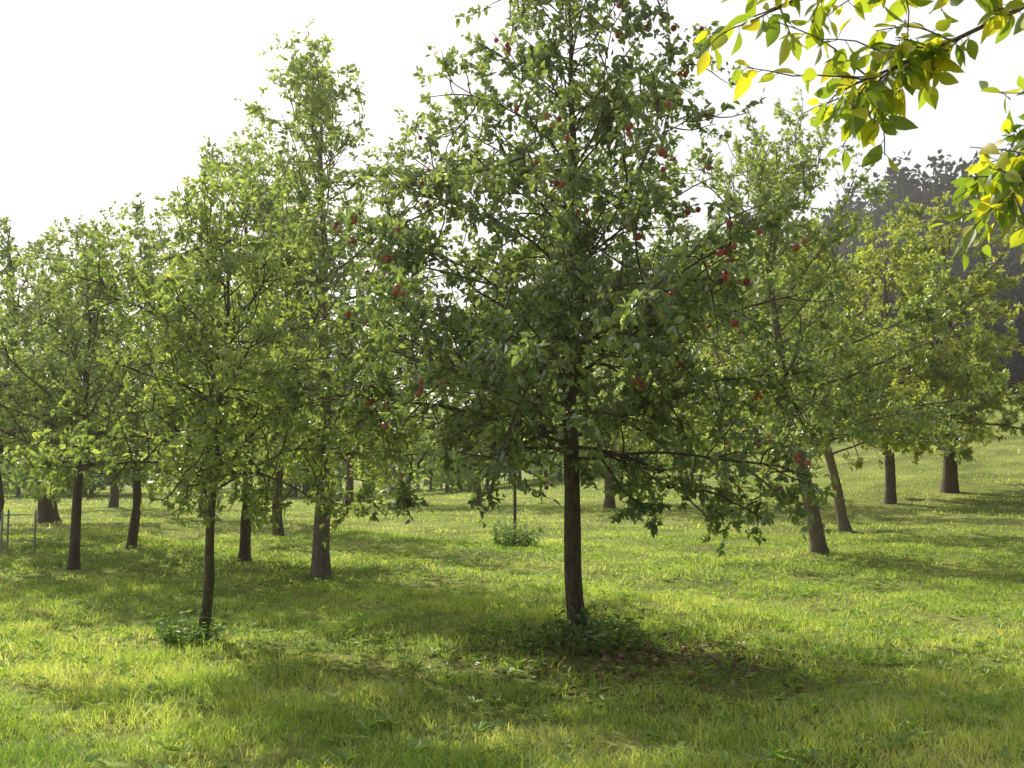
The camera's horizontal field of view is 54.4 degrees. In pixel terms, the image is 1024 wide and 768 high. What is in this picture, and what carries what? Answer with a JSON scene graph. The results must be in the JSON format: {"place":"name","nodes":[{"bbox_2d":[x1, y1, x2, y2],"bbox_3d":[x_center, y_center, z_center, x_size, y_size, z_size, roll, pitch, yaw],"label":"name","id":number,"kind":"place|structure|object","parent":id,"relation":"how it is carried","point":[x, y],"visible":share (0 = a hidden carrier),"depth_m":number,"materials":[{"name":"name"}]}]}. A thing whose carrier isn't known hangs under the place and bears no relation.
{"place":"outdoors","nodes":[
{"label":"outdoors","id":0,"kind":"place"},
{"bbox_2d":[0,259,1023,767],"bbox_3d":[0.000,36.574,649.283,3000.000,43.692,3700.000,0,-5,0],"label":"meadow ground","id":1,"kind":"structure","parent":0,"point":[1014,487],"depth_m":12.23,"materials":[{"name":"green plant"}]},
{"bbox_2d":[0,509,36,558],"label":"tree guard fence","id":2,"kind":"object","parent":1,"relation":"on","point":[8,515],"visible":0.94,"depth_m":19.11,"materials":[{"name":"brown wood"}]},
{"bbox_2d":[0,266,142,522],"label":"apple tree","id":3,"kind":"object","parent":1,"relation":"on","point":[46,512],"visible":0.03,"depth_m":30.52,"materials":[{"name":"green plant"}]},
{"bbox_2d":[0,215,176,521],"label":"apple tree","id":4,"kind":"object","parent":1,"relation":"on","point":[4,252],"visible":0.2,"depth_m":22.77,"materials":[{"name":"green plant"}]},
{"bbox_2d":[29,320,168,507],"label":"apple tree","id":5,"kind":"object","parent":1,"relation":"on","point":[114,497],"depth_m":43.56,"materials":[{"name":"green plant"}]},
{"bbox_2d":[0,200,206,569],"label":"apple tree","id":6,"kind":"object","parent":1,"relation":"on","point":[44,385],"visible":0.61,"depth_m":16.39,"materials":[{"name":"green plant"}]},
{"bbox_2d":[0,191,277,548],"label":"apple tree","id":7,"kind":"object","parent":1,"relation":"on","point":[133,532],"visible":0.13,"depth_m":20.26,"materials":[{"name":"green plant"}]},
{"bbox_2d":[148,608,232,648],"bbox_3d":[-2.992,2.268,9.183,0.774,0.398,0.674,3,-6,-32],"label":"nettle clump","id":8,"kind":"object","parent":1,"relation":"on","point":[173,637],"visible":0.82,"depth_m":9.10,"materials":[{"name":"green plant"}]},
{"bbox_2d":[122,291,273,517],"bbox_3d":[-10.778,0.565,34.296,6.930,8.044,6.855,-3,-6,29],"label":"apple tree","id":9,"kind":"object","parent":1,"relation":"on","point":[199,504],"depth_m":33.62,"materials":[{"name":"green plant"}]},
{"bbox_2d":[1,158,395,641],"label":"apple tree","id":10,"kind":"object","parent":1,"relation":"on","point":[215,467],"visible":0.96,"depth_m":9.26,"materials":[{"name":"green plant"}]},
{"bbox_2d":[89,98,397,561],"bbox_3d":[-4.586,-0.989,17.375,5.066,8.218,5.042,3,-6,-27],"label":"apple tree","id":11,"kind":"object","parent":1,"relation":"on","point":[244,553],"visible":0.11,"depth_m":17.43,"materials":[{"name":"green plant"}]},
{"bbox_2d":[148,199,420,536],"bbox_3d":[-5.762,-0.572,26.020,7.004,9.151,6.321,0,-5,0],"label":"apple tree","id":12,"kind":"object","parent":1,"relation":"on","point":[280,530],"visible":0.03,"depth_m":25.45,"materials":[{"name":"green plant"}]},
{"bbox_2d":[101,17,496,579],"bbox_3d":[-2.645,-1.435,14.990,5.503,8.708,5.554,-4,-6,37],"label":"apple tree","id":13,"kind":"object","parent":1,"relation":"on","point":[323,261],"visible":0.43,"depth_m":14.65,"materials":[{"name":"green plant"}]},
{"bbox_2d":[288,330,436,505],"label":"apple tree","id":14,"kind":"object","parent":1,"relation":"on","point":[349,484],"visible":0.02,"depth_m":45.70,"materials":[{"name":"green plant"}]},
{"bbox_2d":[2,350,731,497],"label":"distant tree row","id":15,"kind":"object","parent":1,"relation":"on","point":[558,461],"visible":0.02,"depth_m":64.07,"materials":[{"name":"green plant"}]},
{"bbox_2d":[396,301,555,505],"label":"apple tree","id":16,"kind":"object","parent":1,"relation":"on","point":[442,411],"visible":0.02,"depth_m":41.65,"materials":[{"name":"green plant"}]},
{"bbox_2d":[513,483,516,544],"bbox_3d":[0.060,2.674,20.746,0.065,1.630,0.065,2,-5,-22],"label":"wooden stake","id":17,"kind":"object","parent":1,"relation":"on","point":[514,508],"visible":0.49,"depth_m":20.73,"materials":[{"name":"brown wood"}]},
{"bbox_2d":[487,520,546,546],"bbox_3d":[0.102,3.129,20.591,1.263,0.657,1.426,0,-5,0],"label":"shrub","id":18,"kind":"object","parent":1,"relation":"on","point":[519,539],"visible":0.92,"depth_m":20.34,"materials":[{"name":"green plant"}]},
{"bbox_2d":[512,615,574,651],"bbox_3d":[0.310,2.270,9.018,0.640,0.304,0.624,0,-5,0],"label":"nettle clump","id":19,"kind":"object","parent":1,"relation":"on","point":[528,637],"visible":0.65,"depth_m":8.98,"materials":[{"name":"green plant"}]},
{"bbox_2d":[269,0,856,641],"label":"apple tree","id":20,"kind":"object","parent":1,"relation":"on","point":[527,348],"visible":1,"depth_m":8.90,"materials":[{"name":"green plant"}]},
{"bbox_2d":[537,603,648,656],"bbox_3d":[0.759,2.181,8.873,1.002,0.421,0.956,1,-5,-11],"label":"nettle clump","id":21,"kind":"object","parent":1,"relation":"on","point":[601,633],"visible":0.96,"depth_m":8.81,"materials":[{"name":"green plant"}]},
{"bbox_2d":[586,613,641,640],"bbox_3d":[0.879,2.306,9.528,0.709,0.302,0.817,0,-5,0],"label":"nettle clump","id":22,"kind":"object","parent":1,"relation":"on","point":[617,626],"visible":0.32,"depth_m":9.37,"materials":[{"name":"green plant"}]},
{"bbox_2d":[272,607,970,735],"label":"fallen leaves","id":23,"kind":"object","parent":1,"relation":"on","point":[671,657],"visible":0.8,"depth_m":8.14,"materials":[{"name":"green plant"}]},
{"bbox_2d":[549,326,694,508],"bbox_3d":[3.655,0.198,36.815,6.018,8.929,6.956,0,-5,0],"label":"apple tree","id":24,"kind":"object","parent":1,"relation":"on","point":[609,502],"visible":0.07,"depth_m":36.60,"materials":[{"name":"green plant"}]},
{"bbox_2d":[563,633,692,677],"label":"fallen apples","id":25,"kind":"object","parent":1,"relation":"on","point":[655,660],"visible":0.77,"depth_m":8.28,"materials":[{"name":"red food"}]},
{"bbox_2d":[636,263,798,503],"bbox_3d":[7.843,-0.250,37.116,6.522,9.512,6.647,0,-5,0],"label":"apple tree","id":26,"kind":"object","parent":1,"relation":"on","point":[722,358],"visible":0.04,"depth_m":36.80,"materials":[{"name":"green plant"}]},
{"bbox_2d":[588,134,1023,401],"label":"distant forest","id":27,"kind":"object","parent":1,"relation":"on","point":[902,188],"visible":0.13,"depth_m":161.34,"materials":[{"name":"green plant"}]},
{"bbox_2d":[601,86,1011,553],"bbox_3d":[5.265,-1.188,19.570,7.401,9.067,6.396,0,-5,0],"label":"pear tree","id":28,"kind":"object","parent":1,"relation":"on","point":[837,411],"visible":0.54,"depth_m":18.82,"materials":[{"name":"green plant"}]},
{"bbox_2d":[694,222,951,532],"bbox_3d":[7.811,-0.341,25.936,6.350,8.509,5.928,-3,-6,30],"label":"apple tree","id":29,"kind":"object","parent":1,"relation":"on","point":[842,518],"visible":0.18,"depth_m":25.39,"materials":[{"name":"green plant"}]},
{"bbox_2d":[694,0,1023,270],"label":"cherry tree","id":30,"kind":"object","parent":1,"relation":"on","point":[922,65],"visible":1,"depth_m":2.40,"materials":[{"name":"green plant"}]},
{"bbox_2d":[769,217,1023,503],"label":"apple tree","id":31,"kind":"object","parent":1,"relation":"on","point":[957,350],"visible":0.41,"depth_m":34.01,"materials":[{"name":"green plant"}]},
{"bbox_2d":[842,175,1023,492],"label":"apple tree","id":32,"kind":"object","parent":1,"relation":"on","point":[978,281],"visible":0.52,"depth_m":37.39,"materials":[{"name":"green plant"}]},
{"bbox_2d":[1016,389,1023,415],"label":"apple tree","id":33,"kind":"object","parent":1,"relation":"on","point":[1022,407],"visible":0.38,"depth_m":35.65,"materials":[{"name":"green plant"}]},
{"bbox_2d":[0,0,1023,471],"label":"sky","id":34,"kind":"structure","parent":0,"point":[102,102],"materials":[{"name":"white"}]}
]}

